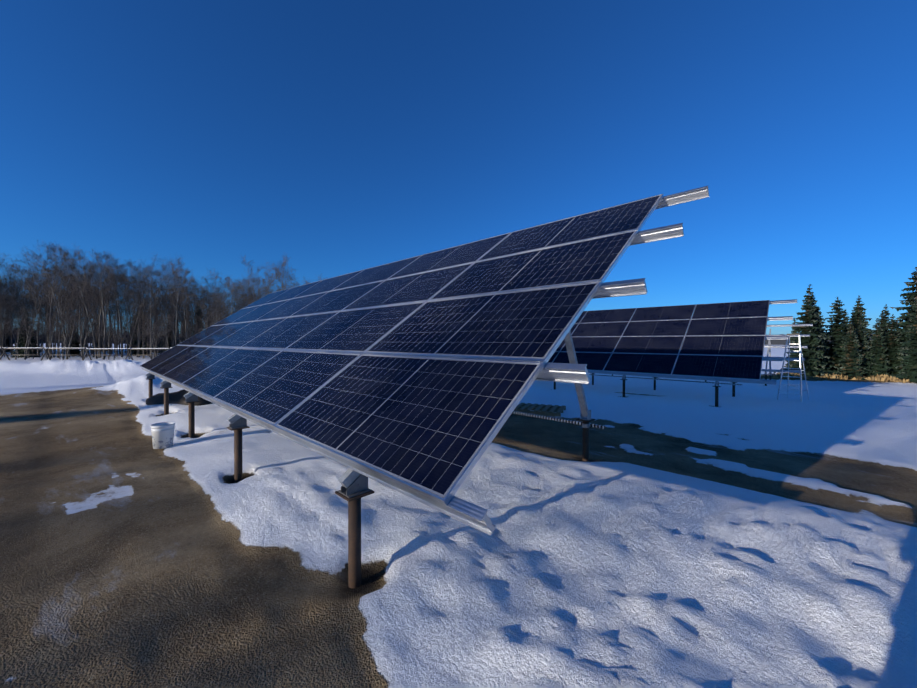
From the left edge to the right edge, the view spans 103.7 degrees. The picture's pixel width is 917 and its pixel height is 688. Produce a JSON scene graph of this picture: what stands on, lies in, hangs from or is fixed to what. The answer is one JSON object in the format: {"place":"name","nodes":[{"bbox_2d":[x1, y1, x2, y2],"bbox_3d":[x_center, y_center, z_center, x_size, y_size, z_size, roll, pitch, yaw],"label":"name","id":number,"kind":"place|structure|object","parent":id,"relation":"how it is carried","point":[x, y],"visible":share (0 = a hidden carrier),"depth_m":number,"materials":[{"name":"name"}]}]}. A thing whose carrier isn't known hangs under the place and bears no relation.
{"place":"outdoors","nodes":[
{"label":"outdoors","id":0,"kind":"place"},
{"bbox_2d":[0,343,916,687],"bbox_3d":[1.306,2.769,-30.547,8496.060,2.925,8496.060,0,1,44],"label":"ground","id":1,"kind":"structure","parent":0,"point":[676,533],"depth_m":2.90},
{"bbox_2d":[0,317,14,356],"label":"sapling tree","id":2,"kind":"object","parent":1,"relation":"on","point":[3,333],"visible":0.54,"depth_m":35.37,"materials":[{"name":"brown plant"}]},
{"bbox_2d":[0,254,21,339],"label":"aspen tree","id":3,"kind":"object","parent":1,"relation":"on","point":[6,279],"visible":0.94,"depth_m":37.25,"materials":[{"name":"brown plant"}]},
{"bbox_2d":[2,322,29,357],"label":"sapling tree","id":4,"kind":"object","parent":1,"relation":"on","point":[13,335],"visible":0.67,"depth_m":35.82,"materials":[{"name":"brown plant"}]},
{"bbox_2d":[0,265,32,354],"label":"aspen tree","id":5,"kind":"object","parent":1,"relation":"on","point":[11,305],"visible":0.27,"depth_m":42.96,"materials":[{"name":"brown plant"}]},
{"bbox_2d":[0,275,33,353],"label":"aspen tree","id":6,"kind":"object","parent":1,"relation":"on","point":[9,289],"visible":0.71,"depth_m":39.84,"materials":[{"name":"brown plant"}]},
{"bbox_2d":[0,316,37,359],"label":"sapling tree","id":7,"kind":"object","parent":1,"relation":"on","point":[16,332],"visible":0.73,"depth_m":33.30,"materials":[{"name":"brown plant"}]},
{"bbox_2d":[1,304,40,357],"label":"sapling tree","id":8,"kind":"object","parent":1,"relation":"on","point":[25,325],"visible":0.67,"depth_m":35.37,"materials":[{"name":"brown plant"}]},
{"bbox_2d":[0,266,45,318],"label":"aspen tree","id":9,"kind":"object","parent":1,"relation":"on","point":[17,272],"visible":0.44,"depth_m":42.42,"materials":[{"name":"brown plant"}]},
{"bbox_2d":[11,312,41,357],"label":"forest spruce tree","id":10,"kind":"object","parent":1,"relation":"on","point":[21,344],"visible":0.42,"depth_m":37.31,"materials":[{"name":"green plant"}]},
{"bbox_2d":[0,308,52,359],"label":"sapling tree","id":11,"kind":"object","parent":1,"relation":"on","point":[27,311],"visible":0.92,"depth_m":32.81,"materials":[{"name":"brown plant"}]},
{"bbox_2d":[1,262,55,329],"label":"aspen tree","id":12,"kind":"object","parent":1,"relation":"on","point":[18,288],"visible":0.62,"depth_m":39.70,"materials":[{"name":"brown plant"}]},
{"bbox_2d":[14,322,44,358],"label":"sapling tree","id":13,"kind":"object","parent":1,"relation":"on","point":[29,336],"visible":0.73,"depth_m":34.13,"materials":[{"name":"brown plant"}]},
{"bbox_2d":[2,275,60,358],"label":"aspen tree","id":14,"kind":"object","parent":1,"relation":"on","point":[34,299],"visible":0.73,"depth_m":34.83,"materials":[{"name":"brown plant"}]},
{"bbox_2d":[31,314,58,357],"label":"sapling tree","id":15,"kind":"object","parent":1,"relation":"on","point":[45,331],"visible":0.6,"depth_m":37.18,"materials":[{"name":"brown plant"}]},
{"bbox_2d":[15,254,75,344],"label":"aspen tree","id":16,"kind":"object","parent":1,"relation":"on","point":[44,292],"visible":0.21,"depth_m":40.78,"materials":[{"name":"brown plant"}]},
{"bbox_2d":[18,270,73,356],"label":"aspen tree","id":17,"kind":"object","parent":1,"relation":"on","point":[38,354],"visible":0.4,"depth_m":37.31,"materials":[{"name":"brown plant"}]},
{"bbox_2d":[18,255,73,345],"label":"aspen tree","id":18,"kind":"object","parent":1,"relation":"on","point":[48,310],"visible":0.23,"depth_m":40.45,"materials":[{"name":"brown plant"}]},
{"bbox_2d":[8,241,89,358],"bbox_3d":[-38.926,-4.212,34.839,5.282,11.699,6.120,0,1,-24],"label":"aspen tree","id":19,"kind":"object","parent":1,"relation":"on","point":[49,299],"visible":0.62,"depth_m":34.56,"materials":[{"name":"brown plant"}]},
{"bbox_2d":[19,246,85,351],"bbox_3d":[-37.716,-3.738,33.797,5.359,10.777,5.340,-1,2,-13],"label":"aspen tree","id":20,"kind":"object","parent":1,"relation":"on","point":[44,261],"visible":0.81,"depth_m":33.43,"materials":[{"name":"brown plant"}]},
{"bbox_2d":[19,252,91,356],"bbox_3d":[-40.890,-4.042,37.346,5.651,11.404,5.670,2,1,-31],"label":"aspen tree","id":21,"kind":"object","parent":1,"relation":"on","point":[55,292],"visible":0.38,"depth_m":36.88,"materials":[{"name":"brown plant"}]},
{"bbox_2d":[40,312,70,358],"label":"sapling tree","id":22,"kind":"object","parent":1,"relation":"on","point":[53,326],"visible":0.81,"depth_m":32.92,"materials":[{"name":"brown plant"}]},
{"bbox_2d":[49,327,70,358],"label":"sapling tree","id":23,"kind":"object","parent":1,"relation":"on","point":[60,339],"visible":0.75,"depth_m":33.00,"materials":[{"name":"brown plant"}]},
{"bbox_2d":[31,261,91,357],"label":"aspen tree","id":24,"kind":"object","parent":1,"relation":"on","point":[59,297],"visible":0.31,"depth_m":35.28,"materials":[{"name":"brown plant"}]},
{"bbox_2d":[40,313,84,359],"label":"sapling tree","id":25,"kind":"object","parent":1,"relation":"on","point":[65,328],"visible":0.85,"depth_m":32.71,"materials":[{"name":"brown plant"}]},
{"bbox_2d":[40,284,85,355],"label":"aspen tree","id":26,"kind":"object","parent":1,"relation":"on","point":[51,298],"visible":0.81,"depth_m":32.95,"materials":[{"name":"brown plant"}]},
{"bbox_2d":[39,265,92,357],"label":"aspen tree","id":27,"kind":"object","parent":1,"relation":"on","point":[66,301],"visible":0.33,"depth_m":36.49,"materials":[{"name":"brown plant"}]},
{"bbox_2d":[65,315,79,355],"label":"forest spruce tree","id":28,"kind":"object","parent":1,"relation":"on","point":[74,352],"visible":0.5,"depth_m":40.10,"materials":[{"name":"green plant"}]},
{"bbox_2d":[53,277,95,358],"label":"aspen tree","id":29,"kind":"object","parent":1,"relation":"on","point":[76,295],"visible":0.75,"depth_m":33.19,"materials":[{"name":"brown plant"}]},
{"bbox_2d":[42,248,107,357],"bbox_3d":[-38.055,-4.018,36.700,5.070,11.239,4.006,0,1,-26],"label":"aspen tree","id":30,"kind":"object","parent":1,"relation":"on","point":[78,295],"visible":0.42,"depth_m":36.38,"materials":[{"name":"brown plant"}]},
{"bbox_2d":[46,243,119,358],"bbox_3d":[-34.083,-3.729,32.936,5.378,10.815,5.359,-1,3,-20],"label":"aspen tree","id":31,"kind":"object","parent":1,"relation":"on","point":[78,277],"visible":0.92,"depth_m":32.65,"materials":[{"name":"brown plant"}]},
{"bbox_2d":[62,307,103,359],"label":"sapling tree","id":32,"kind":"object","parent":1,"relation":"on","point":[83,325],"visible":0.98,"depth_m":32.04,"materials":[{"name":"brown plant"}]},
{"bbox_2d":[0,346,172,360],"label":"fence","id":33,"kind":"object","parent":1,"relation":"on","point":[89,348],"visible":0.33,"depth_m":31.26,"materials":[{"name":"grey wood"}]},
{"bbox_2d":[65,243,111,348],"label":"aspen tree","id":34,"kind":"object","parent":1,"relation":"on","point":[87,280],"visible":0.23,"depth_m":41.27,"materials":[{"name":"brown plant"}]},
{"bbox_2d":[71,313,107,357],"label":"sapling tree","id":35,"kind":"object","parent":1,"relation":"on","point":[88,328],"visible":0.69,"depth_m":33.10,"materials":[{"name":"brown plant"}]},
{"bbox_2d":[69,253,110,341],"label":"aspen tree","id":36,"kind":"object","parent":1,"relation":"on","point":[92,284],"visible":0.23,"depth_m":41.20,"materials":[{"name":"brown plant"}]},
{"bbox_2d":[76,288,114,356],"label":"aspen tree","id":37,"kind":"object","parent":1,"relation":"on","point":[87,304],"visible":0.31,"depth_m":36.65,"materials":[{"name":"brown plant"}]},
{"bbox_2d":[63,252,131,354],"bbox_3d":[-32.983,-3.723,33.609,4.529,10.692,5.018,0,1,23],"label":"aspen tree","id":38,"kind":"object","parent":1,"relation":"on","point":[106,268],"visible":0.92,"depth_m":33.33,"materials":[{"name":"brown plant"}]},
{"bbox_2d":[76,264,127,355],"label":"aspen tree","id":39,"kind":"object","parent":1,"relation":"on","point":[108,302],"visible":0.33,"depth_m":39.25,"materials":[{"name":"brown plant"}]},
{"bbox_2d":[73,250,132,357],"bbox_3d":[-35.521,-3.991,36.125,5.078,11.222,5.864,0,1,-39],"label":"aspen tree","id":40,"kind":"object","parent":1,"relation":"on","point":[104,258],"visible":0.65,"depth_m":35.87,"materials":[{"name":"brown plant"}]},
{"bbox_2d":[91,313,125,359],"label":"sapling tree","id":41,"kind":"object","parent":1,"relation":"on","point":[109,334],"visible":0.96,"depth_m":32.44,"materials":[{"name":"brown plant"}]},
{"bbox_2d":[86,275,131,359],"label":"aspen tree","id":42,"kind":"object","parent":1,"relation":"on","point":[106,282],"visible":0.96,"depth_m":33.23,"materials":[{"name":"brown plant"}]},
{"bbox_2d":[90,270,127,355],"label":"aspen tree","id":43,"kind":"object","parent":1,"relation":"on","point":[105,307],"visible":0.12,"depth_m":41.20,"materials":[{"name":"brown plant"}]},
{"bbox_2d":[83,252,140,356],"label":"aspen tree","id":44,"kind":"object","parent":1,"relation":"on","point":[121,267],"visible":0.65,"depth_m":36.98,"materials":[{"name":"brown plant"}]},
{"bbox_2d":[95,271,132,353],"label":"aspen tree","id":45,"kind":"object","parent":1,"relation":"on","point":[117,315],"visible":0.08,"depth_m":45.16,"materials":[{"name":"brown plant"}]},
{"bbox_2d":[107,273,150,355],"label":"aspen tree","id":46,"kind":"object","parent":1,"relation":"on","point":[126,305],"visible":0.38,"depth_m":38.91,"materials":[{"name":"brown plant"}]},
{"bbox_2d":[111,298,152,358],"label":"aspen tree","id":47,"kind":"object","parent":1,"relation":"on","point":[130,345],"visible":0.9,"depth_m":33.72,"materials":[{"name":"brown plant"}]},
{"bbox_2d":[102,254,162,356],"bbox_3d":[-33.755,-4.187,37.853,5.186,11.572,4.074,0,1,6],"label":"aspen tree","id":48,"kind":"object","parent":1,"relation":"on","point":[138,291],"visible":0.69,"depth_m":37.57,"materials":[{"name":"brown plant"}]},
{"bbox_2d":[122,324,144,357],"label":"sapling tree","id":49,"kind":"object","parent":1,"relation":"on","point":[127,328],"visible":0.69,"depth_m":34.83,"materials":[{"name":"brown plant"}]},
{"bbox_2d":[122,312,153,357],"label":"sapling tree","id":50,"kind":"object","parent":1,"relation":"on","point":[139,330],"visible":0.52,"depth_m":34.74,"materials":[{"name":"brown plant"}]},
{"bbox_2d":[124,292,153,356],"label":"aspen tree","id":51,"kind":"object","parent":1,"relation":"on","point":[139,315],"visible":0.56,"depth_m":36.17,"materials":[{"name":"brown plant"}]},
{"bbox_2d":[129,295,152,355],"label":"forest spruce tree","id":52,"kind":"object","parent":1,"relation":"on","point":[134,352],"visible":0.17,"depth_m":42.25,"materials":[{"name":"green plant"}]},
{"bbox_2d":[118,262,169,358],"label":"aspen tree","id":53,"kind":"object","parent":1,"relation":"on","point":[151,306],"visible":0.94,"depth_m":33.73,"materials":[{"name":"brown plant"}]},
{"bbox_2d":[119,263,172,355],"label":"aspen tree","id":54,"kind":"object","parent":1,"relation":"on","point":[132,291],"visible":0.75,"depth_m":35.76,"materials":[{"name":"brown plant"}]},
{"bbox_2d":[128,289,164,356],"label":"aspen tree","id":55,"kind":"object","parent":1,"relation":"on","point":[152,313],"visible":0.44,"depth_m":37.67,"materials":[{"name":"brown plant"}]},
{"bbox_2d":[127,266,171,355],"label":"aspen tree","id":56,"kind":"object","parent":1,"relation":"on","point":[150,297],"visible":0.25,"depth_m":42.28,"materials":[{"name":"brown plant"}]},
{"bbox_2d":[138,321,164,358],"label":"sapling tree","id":57,"kind":"object","parent":1,"relation":"on","point":[153,328],"visible":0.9,"depth_m":32.35,"materials":[{"name":"brown plant"}]},
{"bbox_2d":[136,318,167,357],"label":"sapling tree","id":58,"kind":"object","parent":1,"relation":"on","point":[158,333],"visible":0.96,"depth_m":31.58,"materials":[{"name":"brown plant"}]},
{"bbox_2d":[138,315,172,354],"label":"sapling tree","id":59,"kind":"object","parent":1,"relation":"on","point":[151,328],"visible":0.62,"depth_m":33.86,"materials":[{"name":"brown plant"}]},
{"bbox_2d":[150,422,175,448],"bbox_3d":[-4.748,1.467,5.794,0.325,0.370,0.319,0,1,-19],"label":"bucket","id":60,"kind":"object","parent":1,"relation":"on","point":[163,435],"visible":1,"depth_m":5.69,"materials":[{"name":"plastic"}]},
{"bbox_2d":[150,314,179,352],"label":"sapling tree","id":61,"kind":"object","parent":1,"relation":"on","point":[165,326],"visible":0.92,"depth_m":32.16,"materials":[{"name":"brown plant"}]},
{"bbox_2d":[138,261,192,347],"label":"aspen tree","id":62,"kind":"object","parent":1,"relation":"on","point":[162,290],"visible":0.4,"depth_m":40.68,"materials":[{"name":"brown plant"}]},
{"bbox_2d":[155,291,178,346],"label":"aspen tree","id":63,"kind":"object","parent":1,"relation":"on","point":[164,310],"visible":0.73,"depth_m":35.60,"materials":[{"name":"brown plant"}]},
{"bbox_2d":[158,310,178,353],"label":"forest spruce tree","id":64,"kind":"object","parent":1,"relation":"on","point":[169,342],"visible":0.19,"depth_m":48.20,"materials":[{"name":"green plant"}]},
{"bbox_2d":[147,264,197,346],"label":"aspen tree","id":65,"kind":"object","parent":1,"relation":"on","point":[181,270],"visible":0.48,"depth_m":37.69,"materials":[{"name":"brown plant"}]},
{"bbox_2d":[146,389,211,405],"bbox_3d":[-7.519,1.442,9.891,2.451,0.459,1.159,0,1,15],"label":"bare ground patch","id":66,"kind":"object","parent":1,"relation":"on","point":[178,397],"visible":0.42,"depth_m":9.47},
{"bbox_2d":[147,255,212,345],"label":"aspen tree","id":67,"kind":"object","parent":1,"relation":"on","point":[185,273],"visible":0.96,"depth_m":33.63,"materials":[{"name":"brown plant"}]},
{"bbox_2d":[158,275,204,340],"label":"aspen tree","id":68,"kind":"object","parent":1,"relation":"on","point":[182,291],"visible":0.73,"depth_m":34.55,"materials":[{"name":"brown plant"}]},
{"bbox_2d":[157,268,208,341],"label":"aspen tree","id":69,"kind":"object","parent":1,"relation":"on","point":[181,294],"visible":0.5,"depth_m":40.41,"materials":[{"name":"brown plant"}]},
{"bbox_2d":[168,283,208,338],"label":"aspen tree","id":70,"kind":"object","parent":1,"relation":"on","point":[186,308],"visible":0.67,"depth_m":35.45,"materials":[{"name":"brown plant"}]},
{"bbox_2d":[177,290,210,322],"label":"aspen tree","id":71,"kind":"object","parent":1,"relation":"on","point":[193,306],"visible":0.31,"depth_m":42.38,"materials":[{"name":"brown plant"}]},
{"bbox_2d":[191,292,220,328],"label":"aspen tree","id":72,"kind":"object","parent":1,"relation":"on","point":[201,307],"visible":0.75,"depth_m":34.57,"materials":[{"name":"brown plant"}]},
{"bbox_2d":[194,272,227,325],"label":"aspen tree","id":73,"kind":"object","parent":1,"relation":"on","point":[210,292],"visible":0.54,"depth_m":40.22,"materials":[{"name":"brown plant"}]},
{"bbox_2d":[195,268,231,314],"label":"aspen tree","id":74,"kind":"object","parent":1,"relation":"on","point":[217,287],"visible":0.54,"depth_m":41.18,"materials":[{"name":"brown plant"}]},
{"bbox_2d":[195,285,237,322],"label":"aspen tree","id":75,"kind":"object","parent":1,"relation":"on","point":[215,298],"visible":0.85,"depth_m":32.91,"materials":[{"name":"brown plant"}]},
{"bbox_2d":[211,278,250,317],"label":"aspen tree","id":76,"kind":"object","parent":1,"relation":"on","point":[231,311],"visible":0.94,"depth_m":32.47,"materials":[{"name":"brown plant"}]},
{"bbox_2d":[219,275,246,315],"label":"aspen tree","id":77,"kind":"object","parent":1,"relation":"on","point":[234,282],"visible":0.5,"depth_m":38.15,"materials":[{"name":"brown plant"}]},
{"bbox_2d":[224,273,257,307],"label":"aspen tree","id":78,"kind":"object","parent":1,"relation":"on","point":[242,287],"visible":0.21,"depth_m":46.46,"materials":[{"name":"brown plant"}]},
{"bbox_2d":[229,255,274,306],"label":"aspen tree","id":79,"kind":"object","parent":1,"relation":"on","point":[253,300],"visible":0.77,"depth_m":34.07,"materials":[{"name":"brown plant"}]},
{"bbox_2d":[235,272,275,311],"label":"aspen tree","id":80,"kind":"object","parent":1,"relation":"on","point":[255,285],"visible":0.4,"depth_m":40.11,"materials":[{"name":"brown plant"}]},
{"bbox_2d":[255,255,297,294],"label":"aspen tree","id":81,"kind":"object","parent":1,"relation":"on","point":[282,276],"visible":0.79,"depth_m":33.67,"materials":[{"name":"brown plant"}]},
{"bbox_2d":[265,272,299,291],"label":"aspen tree","id":82,"kind":"object","parent":1,"relation":"on","point":[281,282],"visible":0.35,"depth_m":35.97,"materials":[{"name":"brown plant"}]},
{"bbox_2d":[139,186,708,588],"bbox_3d":[-3.597,0.163,7.937,14.550,4.076,4.013,0,1,44],"label":"solar panel mounting frame","id":83,"kind":"object","parent":1,"relation":"on","point":[353,481],"visible":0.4,"depth_m":3.08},
{"bbox_2d":[140,194,663,504],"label":"array panels","id":84,"kind":"object","parent":83,"relation":"attached to","point":[430,427],"visible":0.98,"depth_m":3.77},
{"bbox_2d":[13,330,872,344],"bbox_3d":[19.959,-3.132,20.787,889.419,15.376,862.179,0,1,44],"label":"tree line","id":85,"kind":"object","parent":1,"relation":"on","point":[778,342],"depth_m":341.22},
{"bbox_2d":[554,299,796,406],"bbox_3d":[5.343,0.480,16.548,14.823,4.184,4.013,0,1,44],"label":"solar panel mounting frame","id":86,"kind":"object","parent":1,"relation":"on","point":[761,381],"visible":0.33,"depth_m":12.48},
{"bbox_2d":[548,300,769,380],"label":"array panels","id":87,"kind":"object","parent":86,"relation":"attached to","point":[666,336],"visible":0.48,"depth_m":13.50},
{"bbox_2d":[612,324,812,385],"bbox_3d":[14.417,0.857,25.307,14.928,4.184,4.013,0,1,44],"label":"solar panel mounting frame","id":88,"kind":"object","parent":1,"relation":"on","point":[769,370],"visible":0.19,"depth_m":21.19,"materials":[{"name":"metal"}]},
{"bbox_2d":[784,318,797,366],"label":"spruce tree","id":89,"kind":"object","parent":1,"relation":"on","point":[792,332],"visible":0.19,"depth_m":30.06,"materials":[{"name":"green plant"}]},
{"bbox_2d":[777,334,808,401],"bbox_3d":[12.403,0.858,13.328,1.127,2.483,0.700,0,1,-34],"label":"step ladder","id":90,"kind":"object","parent":1,"relation":"on","point":[800,370],"visible":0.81,"depth_m":13.29,"materials":[{"name":"metal"}]},
{"bbox_2d":[774,284,830,376],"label":"spruce tree","id":91,"kind":"object","parent":1,"relation":"on","point":[811,357],"visible":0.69,"depth_m":26.30,"materials":[{"name":"green plant"}]},
{"bbox_2d":[791,294,840,376],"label":"spruce tree","id":92,"kind":"object","parent":1,"relation":"on","point":[819,323],"visible":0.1,"depth_m":26.48,"materials":[{"name":"green plant"}]},
{"bbox_2d":[761,372,911,382],"bbox_3d":[29.318,2.448,25.995,33.124,1.525,3.459,0,1,1],"label":"dry grass strip","id":93,"kind":"object","parent":1,"relation":"on","point":[886,378],"visible":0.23,"depth_m":25.14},
{"bbox_2d":[821,297,861,372],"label":"spruce tree","id":94,"kind":"object","parent":1,"relation":"on","point":[836,333],"visible":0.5,"depth_m":27.67,"materials":[{"name":"green plant"}]},
{"bbox_2d":[835,319,868,380],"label":"spruce tree","id":95,"kind":"object","parent":1,"relation":"on","point":[849,363],"visible":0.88,"depth_m":25.48,"materials":[{"name":"green plant"}]},
{"bbox_2d":[841,320,877,376],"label":"spruce tree","id":96,"kind":"object","parent":1,"relation":"on","point":[863,348],"visible":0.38,"depth_m":26.30,"materials":[{"name":"green plant"}]},
{"bbox_2d":[848,301,873,356],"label":"spruce tree","id":97,"kind":"object","parent":1,"relation":"on","point":[858,318],"visible":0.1,"depth_m":29.25,"materials":[{"name":"green plant"}]},
{"bbox_2d":[852,296,871,339],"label":"spruce tree","id":98,"kind":"object","parent":1,"relation":"on","point":[859,298],"visible":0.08,"depth_m":34.83,"materials":[{"name":"green plant"}]},
{"bbox_2d":[868,310,887,360],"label":"spruce tree","id":99,"kind":"object","parent":1,"relation":"on","point":[882,324],"visible":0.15,"depth_m":28.07,"materials":[{"name":"green plant"}]},
{"bbox_2d":[863,318,893,377],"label":"spruce tree","id":100,"kind":"object","parent":1,"relation":"on","point":[879,355],"visible":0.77,"depth_m":25.98,"materials":[{"name":"green plant"}]},
{"bbox_2d":[880,304,895,337],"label":"spruce tree","id":101,"kind":"object","parent":1,"relation":"on","point":[885,312],"visible":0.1,"depth_m":30.09,"materials":[{"name":"green plant"}]},
{"bbox_2d":[880,315,907,378],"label":"spruce tree","id":102,"kind":"object","parent":1,"relation":"on","point":[890,339],"visible":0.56,"depth_m":26.60,"materials":[{"name":"green plant"}]},
{"bbox_2d":[883,267,916,365],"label":"spruce tree","id":103,"kind":"object","parent":1,"relation":"on","point":[911,297],"visible":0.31,"depth_m":26.78,"materials":[{"name":"green plant"}]},
{"bbox_2d":[892,299,916,383],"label":"spruce tree","id":104,"kind":"object","parent":1,"relation":"on","point":[910,359],"visible":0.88,"depth_m":24.66,"materials":[{"name":"green plant"}]},
{"bbox_2d":[0,0,916,335],"label":"sky","id":105,"kind":"structure","parent":0,"point":[335,138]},
{"bbox_2d":[514,403,565,416],"bbox_3d":[2.115,1.714,9.410,1.200,0.128,1.000,0,1,24],"label":"pallet","id":106,"kind":"object","parent":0,"point":[546,410],"visible":0.88,"depth_m":9.23,"materials":[{"name":"brown wood"}]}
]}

